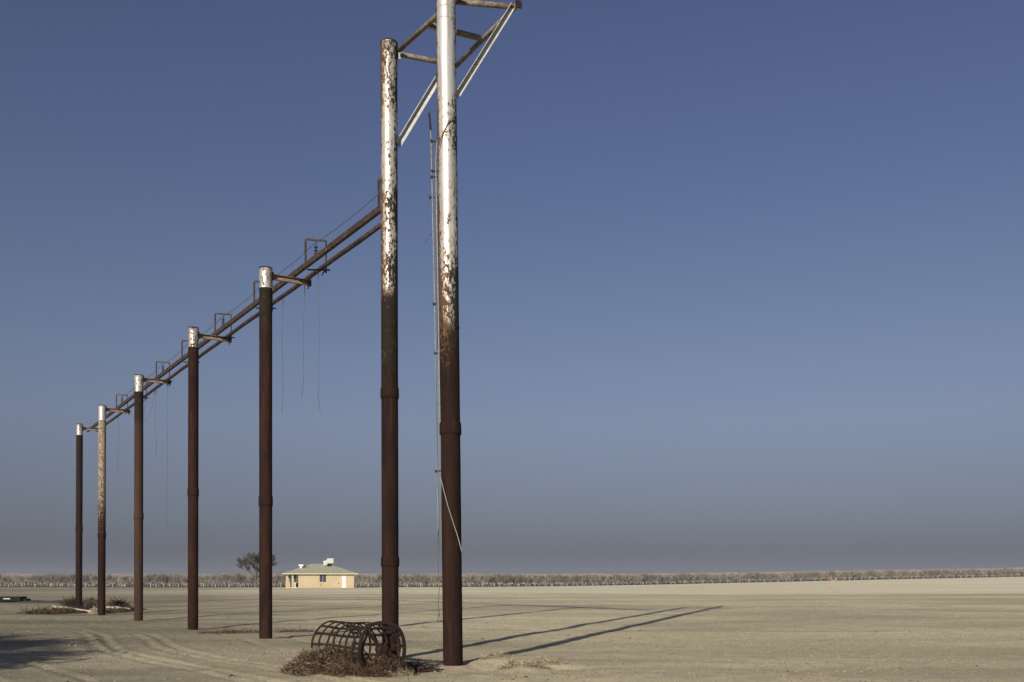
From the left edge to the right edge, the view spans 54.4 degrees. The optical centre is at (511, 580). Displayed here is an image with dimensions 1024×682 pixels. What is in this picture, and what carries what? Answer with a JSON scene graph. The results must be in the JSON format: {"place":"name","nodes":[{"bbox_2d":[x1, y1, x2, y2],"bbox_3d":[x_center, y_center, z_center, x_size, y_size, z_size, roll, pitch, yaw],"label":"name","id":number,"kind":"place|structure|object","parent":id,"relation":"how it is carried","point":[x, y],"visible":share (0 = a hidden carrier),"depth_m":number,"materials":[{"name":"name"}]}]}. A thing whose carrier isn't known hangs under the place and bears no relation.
{"place":"outdoors","nodes":[
{"label":"outdoors","id":0,"kind":"place"},
{"bbox_2d":[282,556,358,587],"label":"house","id":1,"kind":"structure","parent":0,"point":[325,574],"depth_m":190.22,"materials":[{"name":"beige paint"}]},
{"bbox_2d":[319,574,326,582],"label":"window","id":2,"kind":"structure","parent":1,"relation":"in","point":[322,577],"depth_m":189.95,"materials":[{"name":"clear glass"}]},
{"bbox_2d":[341,575,345,587],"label":"door","id":3,"kind":"structure","parent":1,"relation":"in","point":[343,577],"depth_m":190.74,"materials":[{"name":"white paint"}]},
{"bbox_2d":[0,574,1023,681],"bbox_3d":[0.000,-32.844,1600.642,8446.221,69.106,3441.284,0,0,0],"label":"ground","id":4,"kind":"structure","parent":0,"point":[195,665],"depth_m":30.99,"materials":[{"name":"sand"}]},
{"bbox_2d":[0,596,30,600],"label":"black slab","id":5,"kind":"structure","parent":4,"relation":"on","point":[13,598],"depth_m":73.14,"materials":[{"name":"plastic"}]},
{"bbox_2d":[0,600,63,602],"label":"soil berm","id":6,"kind":"structure","parent":4,"relation":"on","point":[41,601],"depth_m":73.20,"materials":[{"name":"soil"}]},
{"bbox_2d":[16,600,97,614],"bbox_3d":[-23.345,1.325,51.641,3.414,0.675,6.964,0,0,0],"label":"brush mat","id":7,"kind":"object","parent":4,"relation":"on","point":[58,610],"visible":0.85,"depth_m":50.40,"materials":[{"name":"plant"}]},
{"bbox_2d":[57,594,85,607],"bbox_3d":[-25.216,1.153,56.989,1.790,0.933,2.114,0,0,0],"label":"tumbleweed","id":8,"kind":"object","parent":4,"relation":"on","point":[65,602],"visible":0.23,"depth_m":56.67,"materials":[{"name":"plant"}]},
{"bbox_2d":[52,605,90,611],"bbox_3d":[-23.541,1.468,53.085,0.432,0.240,7.398,0,0,-36],"label":"fallen timber","id":9,"kind":"object","parent":4,"relation":"on","point":[83,610],"visible":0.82,"depth_m":51.65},
{"bbox_2d":[75,423,97,607],"bbox_3d":[-23.282,-3.319,54.949,1.502,10.626,0.381,0,0,-26],"label":"steel pole","id":10,"kind":"object","parent":4,"relation":"on","point":[80,428],"visible":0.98,"depth_m":54.56,"materials":[{"name":"metal"}]},
{"bbox_2d":[83,597,97,607],"bbox_3d":[-24.219,1.252,57.187,1.180,0.734,1.120,0,0,0],"label":"brush bale","id":11,"kind":"object","parent":4,"relation":"on","point":[91,602],"visible":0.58,"depth_m":56.93,"materials":[{"name":"plant"}]},
{"bbox_2d":[88,605,105,613],"bbox_3d":[-20.920,1.423,50.242,0.943,0.500,0.771,0,0,19],"label":"dry grass tuft","id":12,"kind":"object","parent":4,"relation":"on","point":[95,611],"visible":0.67,"depth_m":50.10,"materials":[{"name":"plant"}]},
{"bbox_2d":[97,405,129,614],"bbox_3d":[-19.525,-3.249,48.846,1.505,10.647,0.392,0,0,-26],"label":"steel pole","id":13,"kind":"object","parent":4,"relation":"on","point":[102,411],"visible":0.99,"depth_m":48.45,"materials":[{"name":"metal"}]},
{"bbox_2d":[105,596,130,608],"bbox_3d":[-23.068,1.175,58.001,1.933,0.884,1.689,0,0,0],"label":"tumbleweed","id":14,"kind":"object","parent":4,"relation":"on","point":[117,602],"visible":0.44,"depth_m":57.81,"materials":[{"name":"plant"}]},
{"bbox_2d":[96,601,145,613],"bbox_3d":[-20.902,1.345,52.985,2.555,0.646,5.845,0,0,0],"label":"brush mat","id":15,"kind":"object","parent":4,"relation":"on","point":[114,609],"visible":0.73,"depth_m":52.24,"materials":[{"name":"plant"}]},
{"bbox_2d":[134,374,170,620],"bbox_3d":[-15.067,-3.253,41.706,1.494,10.626,0.392,0,0,-34],"label":"steel pole","id":16,"kind":"object","parent":4,"relation":"on","point":[139,380],"visible":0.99,"depth_m":41.25,"materials":[{"name":"metal"}]},
{"bbox_2d":[187,326,231,629],"bbox_3d":[-10.418,-3.292,34.278,1.488,10.708,0.380,0,0,-34],"label":"steel pole","id":17,"kind":"object","parent":4,"relation":"on","point":[195,335],"visible":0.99,"depth_m":33.82,"materials":[{"name":"metal"}]},
{"bbox_2d":[87,178,380,431],"bbox_3d":[-13.222,-8.778,39.721,0.647,1.032,40.389,0,0,-32],"label":"overhead rail","id":18,"kind":"object","parent":17,"relation":"attached to","point":[347,233],"visible":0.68,"depth_m":29.17,"materials":[{"name":"metal"}]},
{"bbox_2d":[166,385,167,528],"bbox_3d":[-14.644,-5.421,42.227,0.104,6.399,0.058,0,0,23],"label":"dangling wire","id":19,"kind":"object","parent":18,"relation":"hanging from","point":[167,461],"visible":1,"depth_m":42.22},
{"bbox_2d":[281,314,283,413],"bbox_3d":[-6.902,-6.781,29.872,0.096,3.681,0.055,0,0,0],"label":"dangling wire","id":20,"kind":"object","parent":18,"relation":"hanging from","point":[282,363],"visible":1,"depth_m":29.86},
{"bbox_2d":[302,285,304,397],"bbox_3d":[-5.949,-6.880,28.287,0.139,3.483,0.056,0,0,0],"label":"dangling wire","id":21,"kind":"object","parent":18,"relation":"hanging from","point":[303,342],"visible":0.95,"depth_m":28.29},
{"bbox_2d":[318,272,320,411],"bbox_3d":[-5.286,-6.598,27.352,0.113,4.046,0.056,0,0,0],"label":"dangling wire","id":22,"kind":"object","parent":18,"relation":"hanging from","point":[319,341],"visible":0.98,"depth_m":27.35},
{"bbox_2d":[197,626,258,633],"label":"twig litter","id":23,"kind":"object","parent":4,"relation":"on","point":[230,631],"visible":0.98,"depth_m":31.22,"materials":[{"name":"plant"}]},
{"bbox_2d":[235,552,276,587],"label":"bushy tree","id":24,"kind":"object","parent":4,"relation":"on","point":[252,559],"visible":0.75,"depth_m":204.17,"materials":[{"name":"grey plant"}]},
{"bbox_2d":[258,266,310,638],"bbox_3d":[-6.312,-3.309,27.665,1.483,10.594,0.386,0,0,-34],"label":"steel pole","id":25,"kind":"object","parent":4,"relation":"on","point":[267,276],"visible":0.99,"depth_m":27.21,"materials":[{"name":"metal"}]},
{"bbox_2d":[276,626,313,631],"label":"twig litter","id":26,"kind":"object","parent":4,"relation":"on","point":[294,630],"visible":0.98,"depth_m":31.49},
{"bbox_2d":[278,642,376,676],"bbox_3d":[-3.120,1.346,17.556,1.932,0.611,2.074,0,0,0],"label":"brush pile","id":27,"kind":"object","parent":4,"relation":"on","point":[318,661],"visible":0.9,"depth_m":17.00,"materials":[{"name":"plant"}]},
{"bbox_2d":[311,620,405,672],"bbox_3d":[-2.744,1.175,17.629,0.980,0.980,1.737,0,0,-40],"label":"steel cage","id":28,"kind":"object","parent":4,"relation":"on","point":[380,648],"visible":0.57,"depth_m":17.25,"materials":[{"name":"metal"}]},
{"bbox_2d":[357,654,415,676],"bbox_3d":[-2.123,1.415,16.879,1.126,0.400,0.868,0,0,0],"label":"brush pile","id":29,"kind":"object","parent":4,"relation":"on","point":[382,668],"visible":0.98,"depth_m":16.72,"materials":[{"name":"plant"}]},
{"bbox_2d":[380,38,456,658],"bbox_3d":[-1.920,-4.555,20.730,1.658,13.116,0.383,0,0,-17],"label":"steel pole","id":30,"kind":"object","parent":4,"relation":"on","point":[390,57],"visible":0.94,"depth_m":20.40,"materials":[{"name":"metal"}]},
{"bbox_2d":[397,0,521,67],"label":"ladder frame","id":31,"kind":"object","parent":30,"relation":"attached to","point":[431,24],"visible":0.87,"depth_m":19.89,"materials":[{"name":"metal"}]},
{"bbox_2d":[404,658,442,672],"bbox_3d":[-1.831,1.527,18.012,1.222,0.309,0.796,0,0,0],"label":"dry brush clump","id":32,"kind":"object","parent":4,"relation":"on","point":[421,668],"visible":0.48,"depth_m":17.92,"materials":[{"name":"plant"}]},
{"bbox_2d":[426,0,514,665],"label":"steel pole","id":33,"kind":"object","parent":4,"relation":"on","point":[447,276],"visible":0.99,"depth_m":18.57,"materials":[{"name":"metal"}]},
{"bbox_2d":[476,650,513,659],"bbox_3d":[-0.320,1.456,19.553,0.848,0.226,0.439,0,0,0],"label":"dry grass tuft","id":34,"kind":"object","parent":4,"relation":"on","point":[492,656],"visible":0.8,"depth_m":19.48,"materials":[{"name":"plant"}]},
{"bbox_2d":[494,654,526,669],"bbox_3d":[0.009,1.511,18.334,0.762,0.333,0.530,0,0,0],"label":"dry grass tuft","id":35,"kind":"object","parent":4,"relation":"on","point":[511,664],"visible":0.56,"depth_m":18.31,"materials":[{"name":"plant"}]},
{"bbox_2d":[0,595,1023,681],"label":"dirt clods","id":36,"kind":"object","parent":4,"relation":"on","point":[695,675],"visible":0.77,"depth_m":22.22,"materials":[{"name":"soil"}]},
{"bbox_2d":[518,658,548,668],"bbox_3d":[0.408,1.515,18.155,0.679,0.250,0.539,0,0,0],"label":"dry grass tuft","id":37,"kind":"object","parent":4,"relation":"on","point":[538,664],"visible":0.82,"depth_m":18.09,"materials":[{"name":"plant"}]},
{"bbox_2d":[536,654,573,664],"bbox_3d":[0.792,1.490,18.895,0.795,0.220,0.442,0,0,0],"label":"dry grass tuft","id":38,"kind":"object","parent":4,"relation":"on","point":[558,661],"visible":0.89,"depth_m":18.90,"materials":[{"name":"plant"}]},
{"bbox_2d":[0,575,1023,586],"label":"orchard soil","id":39,"kind":"structure","parent":0,"point":[363,585],"depth_m":342.42,"materials":[{"name":"soil"}]},
{"bbox_2d":[0,573,17,586],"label":"orchard tree","id":40,"kind":"object","parent":39,"relation":"on","point":[4,578],"visible":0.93,"depth_m":241.15,"materials":[{"name":"grey plant"}]},
{"bbox_2d":[11,573,28,586],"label":"orchard tree","id":41,"kind":"object","parent":39,"relation":"on","point":[17,577],"visible":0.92,"depth_m":240.77,"materials":[{"name":"grey plant"}]},
{"bbox_2d":[24,573,44,583],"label":"orchard tree","id":42,"kind":"object","parent":39,"relation":"on","point":[30,577],"visible":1,"depth_m":240.39,"materials":[{"name":"grey plant"}]},
{"bbox_2d":[39,572,61,586],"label":"orchard tree","id":43,"kind":"object","parent":39,"relation":"on","point":[48,578],"visible":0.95,"depth_m":241.44,"materials":[{"name":"grey plant"}]},
{"bbox_2d":[49,573,67,586],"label":"orchard tree","id":44,"kind":"object","parent":39,"relation":"on","point":[58,578],"visible":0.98,"depth_m":241.11,"materials":[{"name":"grey plant"}]},
{"bbox_2d":[61,573,85,586],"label":"orchard tree","id":45,"kind":"object","parent":39,"relation":"on","point":[71,577],"visible":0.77,"depth_m":240.90,"materials":[{"name":"grey plant"}]},
{"bbox_2d":[75,572,94,586],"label":"orchard tree","id":46,"kind":"object","parent":39,"relation":"on","point":[88,575],"visible":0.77,"depth_m":241.20,"materials":[{"name":"grey plant"}]},
{"bbox_2d":[90,573,107,581],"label":"orchard tree","id":47,"kind":"object","parent":39,"relation":"on","point":[94,577],"visible":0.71,"depth_m":241.06,"materials":[{"name":"grey plant"}]},
{"bbox_2d":[106,573,123,586],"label":"orchard tree","id":48,"kind":"object","parent":39,"relation":"on","point":[108,577],"visible":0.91,"depth_m":241.44,"materials":[{"name":"grey plant"}]},
{"bbox_2d":[115,573,131,586],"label":"orchard tree","id":49,"kind":"object","parent":39,"relation":"on","point":[125,579],"visible":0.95,"depth_m":240.79,"materials":[{"name":"grey plant"}]},
{"bbox_2d":[143,573,160,586],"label":"orchard tree","id":50,"kind":"object","parent":39,"relation":"on","point":[147,577],"visible":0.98,"depth_m":241.62,"materials":[{"name":"grey plant"}]},
{"bbox_2d":[151,574,172,586],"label":"orchard tree","id":51,"kind":"object","parent":39,"relation":"on","point":[163,577],"visible":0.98,"depth_m":241.88,"materials":[{"name":"grey plant"}]},
{"bbox_2d":[167,572,187,586],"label":"orchard tree","id":52,"kind":"object","parent":39,"relation":"on","point":[177,576],"visible":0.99,"depth_m":241.74,"materials":[{"name":"grey plant"}]},
{"bbox_2d":[198,573,210,586],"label":"orchard tree","id":53,"kind":"object","parent":39,"relation":"on","point":[201,578],"visible":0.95,"depth_m":242.00,"materials":[{"name":"grey plant"}]},
{"bbox_2d":[206,573,222,586],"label":"orchard tree","id":54,"kind":"object","parent":39,"relation":"on","point":[213,577],"visible":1,"depth_m":241.43,"materials":[{"name":"grey plant"}]},
{"bbox_2d":[218,572,236,586],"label":"orchard tree","id":55,"kind":"object","parent":39,"relation":"on","point":[226,577],"visible":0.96,"depth_m":241.28,"materials":[{"name":"grey plant"}]},
{"bbox_2d":[231,572,249,586],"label":"orchard tree","id":56,"kind":"object","parent":39,"relation":"on","point":[240,577],"visible":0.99,"depth_m":241.78,"materials":[{"name":"grey plant"}]},
{"bbox_2d":[244,572,258,582],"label":"orchard tree","id":57,"kind":"object","parent":39,"relation":"on","point":[252,578],"visible":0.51,"depth_m":240.97,"materials":[{"name":"grey plant"}]},
{"bbox_2d":[272,574,285,586],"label":"orchard tree","id":58,"kind":"object","parent":39,"relation":"on","point":[278,578],"visible":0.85,"depth_m":242.27,"materials":[{"name":"grey plant"}]},
{"bbox_2d":[354,574,365,582],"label":"orchard tree","id":59,"kind":"object","parent":39,"relation":"on","point":[357,577],"visible":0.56,"depth_m":242.66,"materials":[{"name":"grey plant"}]},
{"bbox_2d":[360,573,376,586],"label":"orchard tree","id":60,"kind":"object","parent":39,"relation":"on","point":[366,576],"visible":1,"depth_m":243.23,"materials":[{"name":"grey plant"}]},
{"bbox_2d":[371,573,381,586],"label":"orchard tree","id":61,"kind":"object","parent":39,"relation":"on","point":[378,578],"visible":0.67,"depth_m":244.22,"materials":[{"name":"grey plant"}]},
{"bbox_2d":[399,574,415,586],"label":"orchard tree","id":62,"kind":"object","parent":39,"relation":"on","point":[405,578],"visible":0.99,"depth_m":244.13,"materials":[{"name":"grey plant"}]},
{"bbox_2d":[410,573,427,586],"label":"orchard tree","id":63,"kind":"object","parent":39,"relation":"on","point":[422,578],"visible":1,"depth_m":245.39,"materials":[{"name":"grey plant"}]},
{"bbox_2d":[424,573,440,586],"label":"orchard tree","id":64,"kind":"object","parent":39,"relation":"on","point":[434,577],"visible":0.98,"depth_m":245.08,"materials":[{"name":"grey plant"}]},
{"bbox_2d":[463,573,478,586],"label":"orchard tree","id":65,"kind":"object","parent":39,"relation":"on","point":[468,578],"visible":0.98,"depth_m":246.46,"materials":[{"name":"grey plant"}]},
{"bbox_2d":[474,574,491,582],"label":"orchard tree","id":66,"kind":"object","parent":39,"relation":"on","point":[481,577],"visible":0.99,"depth_m":247.86,"materials":[{"name":"grey plant"}]},
{"bbox_2d":[491,572,509,585],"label":"orchard tree","id":67,"kind":"object","parent":39,"relation":"on","point":[496,576],"visible":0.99,"depth_m":251.34,"materials":[{"name":"grey plant"}]},
{"bbox_2d":[503,573,519,582],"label":"orchard tree","id":68,"kind":"object","parent":39,"relation":"on","point":[511,578],"visible":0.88,"depth_m":254.57,"materials":[{"name":"grey plant"}]},
{"bbox_2d":[0,567,1023,586],"bbox_3d":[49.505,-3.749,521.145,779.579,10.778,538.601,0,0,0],"label":"orchard rows","id":69,"kind":"object","parent":39,"relation":"on","point":[359,583],"visible":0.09,"depth_m":299.25,"materials":[{"name":"brown plant"}]},
{"bbox_2d":[513,573,528,586],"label":"orchard tree","id":70,"kind":"object","parent":39,"relation":"on","point":[520,576],"visible":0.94,"depth_m":256.53,"materials":[{"name":"grey plant"}]},
{"bbox_2d":[521,573,534,582],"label":"orchard tree","id":71,"kind":"object","parent":39,"relation":"on","point":[529,577],"visible":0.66,"depth_m":259.19,"materials":[{"name":"grey plant"}]},
{"bbox_2d":[525,573,543,582],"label":"orchard tree","id":72,"kind":"object","parent":39,"relation":"on","point":[537,578],"visible":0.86,"depth_m":260.59,"materials":[{"name":"grey plant"}]},
{"bbox_2d":[537,574,554,585],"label":"orchard tree","id":73,"kind":"object","parent":39,"relation":"on","point":[548,577],"visible":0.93,"depth_m":262.01,"materials":[{"name":"grey plant"}]},
{"bbox_2d":[544,572,560,582],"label":"orchard tree","id":74,"kind":"object","parent":39,"relation":"on","point":[556,578],"visible":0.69,"depth_m":265.17,"materials":[{"name":"grey plant"}]},
{"bbox_2d":[553,573,570,585],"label":"orchard tree","id":75,"kind":"object","parent":39,"relation":"on","point":[562,577],"visible":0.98,"depth_m":266.44,"materials":[{"name":"grey plant"}]},
{"bbox_2d":[560,573,575,582],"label":"orchard tree","id":76,"kind":"object","parent":39,"relation":"on","point":[573,578],"visible":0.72,"depth_m":268.30,"materials":[{"name":"grey plant"}]},
{"bbox_2d":[570,573,585,585],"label":"orchard tree","id":77,"kind":"object","parent":39,"relation":"on","point":[579,578],"visible":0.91,"depth_m":270.71,"materials":[{"name":"grey plant"}]},
{"bbox_2d":[587,572,601,581],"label":"orchard tree","id":78,"kind":"object","parent":39,"relation":"on","point":[595,576],"visible":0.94,"depth_m":274.37,"materials":[{"name":"grey plant"}]},
{"bbox_2d":[592,572,607,585],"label":"orchard tree","id":79,"kind":"object","parent":39,"relation":"on","point":[602,576],"visible":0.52,"depth_m":277.17,"materials":[{"name":"grey plant"}]},
{"bbox_2d":[600,574,616,581],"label":"orchard tree","id":80,"kind":"object","parent":39,"relation":"on","point":[610,576],"visible":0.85,"depth_m":278.68,"materials":[{"name":"grey plant"}]},
{"bbox_2d":[608,573,621,584],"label":"orchard tree","id":81,"kind":"object","parent":39,"relation":"on","point":[619,576],"visible":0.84,"depth_m":281.75,"materials":[{"name":"grey plant"}]},
{"bbox_2d":[614,573,629,584],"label":"orchard tree","id":82,"kind":"object","parent":39,"relation":"on","point":[625,578],"visible":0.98,"depth_m":283.21,"materials":[{"name":"grey plant"}]},
{"bbox_2d":[631,574,642,584],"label":"orchard tree","id":83,"kind":"object","parent":39,"relation":"on","point":[638,578],"visible":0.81,"depth_m":288.30,"materials":[{"name":"grey plant"}]},
{"bbox_2d":[636,573,651,584],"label":"orchard tree","id":84,"kind":"object","parent":39,"relation":"on","point":[645,576],"visible":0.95,"depth_m":289.36,"materials":[{"name":"grey plant"}]},
{"bbox_2d":[647,572,658,581],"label":"orchard tree","id":85,"kind":"object","parent":39,"relation":"on","point":[652,575],"visible":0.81,"depth_m":290.76,"materials":[{"name":"grey plant"}]},
{"bbox_2d":[655,573,664,580],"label":"orchard tree","id":86,"kind":"object","parent":39,"relation":"on","point":[661,576],"visible":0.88,"depth_m":293.41,"materials":[{"name":"grey plant"}]},
{"bbox_2d":[666,572,678,583],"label":"orchard tree","id":87,"kind":"object","parent":39,"relation":"on","point":[674,577],"visible":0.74,"depth_m":298.28,"materials":[{"name":"grey plant"}]},
{"bbox_2d":[679,572,691,583],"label":"orchard tree","id":88,"kind":"object","parent":39,"relation":"on","point":[685,576],"visible":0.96,"depth_m":301.71,"materials":[{"name":"grey plant"}]},
{"bbox_2d":[688,573,702,583],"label":"orchard tree","id":89,"kind":"object","parent":39,"relation":"on","point":[695,575],"visible":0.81,"depth_m":306.29,"materials":[{"name":"grey plant"}]},
{"bbox_2d":[697,573,710,579],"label":"orchard tree","id":90,"kind":"object","parent":39,"relation":"on","point":[705,576],"visible":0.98,"depth_m":307.45,"materials":[{"name":"grey plant"}]},
{"bbox_2d":[720,571,734,582],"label":"orchard tree","id":91,"kind":"object","parent":39,"relation":"on","point":[729,575],"visible":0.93,"depth_m":315.86,"materials":[{"name":"grey plant"}]},
{"bbox_2d":[733,573,746,581],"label":"orchard tree","id":92,"kind":"object","parent":39,"relation":"on","point":[741,575],"visible":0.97,"depth_m":320.05,"materials":[{"name":"grey plant"}]},
{"bbox_2d":[742,571,755,578],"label":"orchard tree","id":93,"kind":"object","parent":39,"relation":"on","point":[751,575],"visible":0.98,"depth_m":320.92,"materials":[{"name":"grey plant"}]},
{"bbox_2d":[747,571,762,581],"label":"orchard tree","id":94,"kind":"object","parent":39,"relation":"on","point":[756,574],"visible":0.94,"depth_m":322.41,"materials":[{"name":"grey plant"}]},
{"bbox_2d":[758,572,772,581],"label":"orchard tree","id":95,"kind":"object","parent":39,"relation":"on","point":[765,575],"visible":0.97,"depth_m":323.00,"materials":[{"name":"grey plant"}]},
{"bbox_2d":[780,571,794,580],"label":"orchard tree","id":96,"kind":"object","parent":39,"relation":"on","point":[788,575],"visible":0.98,"depth_m":328.09,"materials":[{"name":"grey plant"}]},
{"bbox_2d":[795,572,808,580],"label":"orchard tree","id":97,"kind":"object","parent":39,"relation":"on","point":[803,574],"visible":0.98,"depth_m":330.42,"materials":[{"name":"grey plant"}]},
{"bbox_2d":[808,571,821,578],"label":"orchard tree","id":98,"kind":"object","parent":39,"relation":"on","point":[814,573],"visible":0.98,"depth_m":333.17,"materials":[{"name":"grey plant"}]},
{"bbox_2d":[813,570,828,577],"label":"orchard tree","id":99,"kind":"object","parent":39,"relation":"on","point":[823,574],"visible":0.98,"depth_m":334.32,"materials":[{"name":"grey plant"}]},
{"bbox_2d":[823,570,836,578],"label":"orchard tree","id":100,"kind":"object","parent":39,"relation":"on","point":[831,573],"visible":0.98,"depth_m":336.54,"materials":[{"name":"grey plant"}]},
{"bbox_2d":[829,570,843,577],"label":"orchard tree","id":101,"kind":"object","parent":39,"relation":"on","point":[837,572],"visible":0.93,"depth_m":337.75,"materials":[{"name":"grey plant"}]},
{"bbox_2d":[863,570,875,579],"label":"orchard tree","id":102,"kind":"object","parent":39,"relation":"on","point":[870,572],"visible":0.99,"depth_m":343.58,"materials":[{"name":"grey plant"}]},
{"bbox_2d":[884,569,895,578],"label":"orchard tree","id":103,"kind":"object","parent":39,"relation":"on","point":[889,572],"visible":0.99,"depth_m":348.11,"materials":[{"name":"grey plant"}]},
{"bbox_2d":[906,569,917,578],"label":"orchard tree","id":104,"kind":"object","parent":39,"relation":"on","point":[912,572],"visible":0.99,"depth_m":350.53,"materials":[{"name":"grey plant"}]},
{"bbox_2d":[926,569,940,575],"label":"orchard tree","id":105,"kind":"object","parent":39,"relation":"on","point":[933,573],"visible":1,"depth_m":353.80,"materials":[{"name":"grey plant"}]},
{"bbox_2d":[0,0,1023,580],"label":"sky","id":106,"kind":"structure","parent":0,"point":[741,282],"materials":[{"name":"blue"}]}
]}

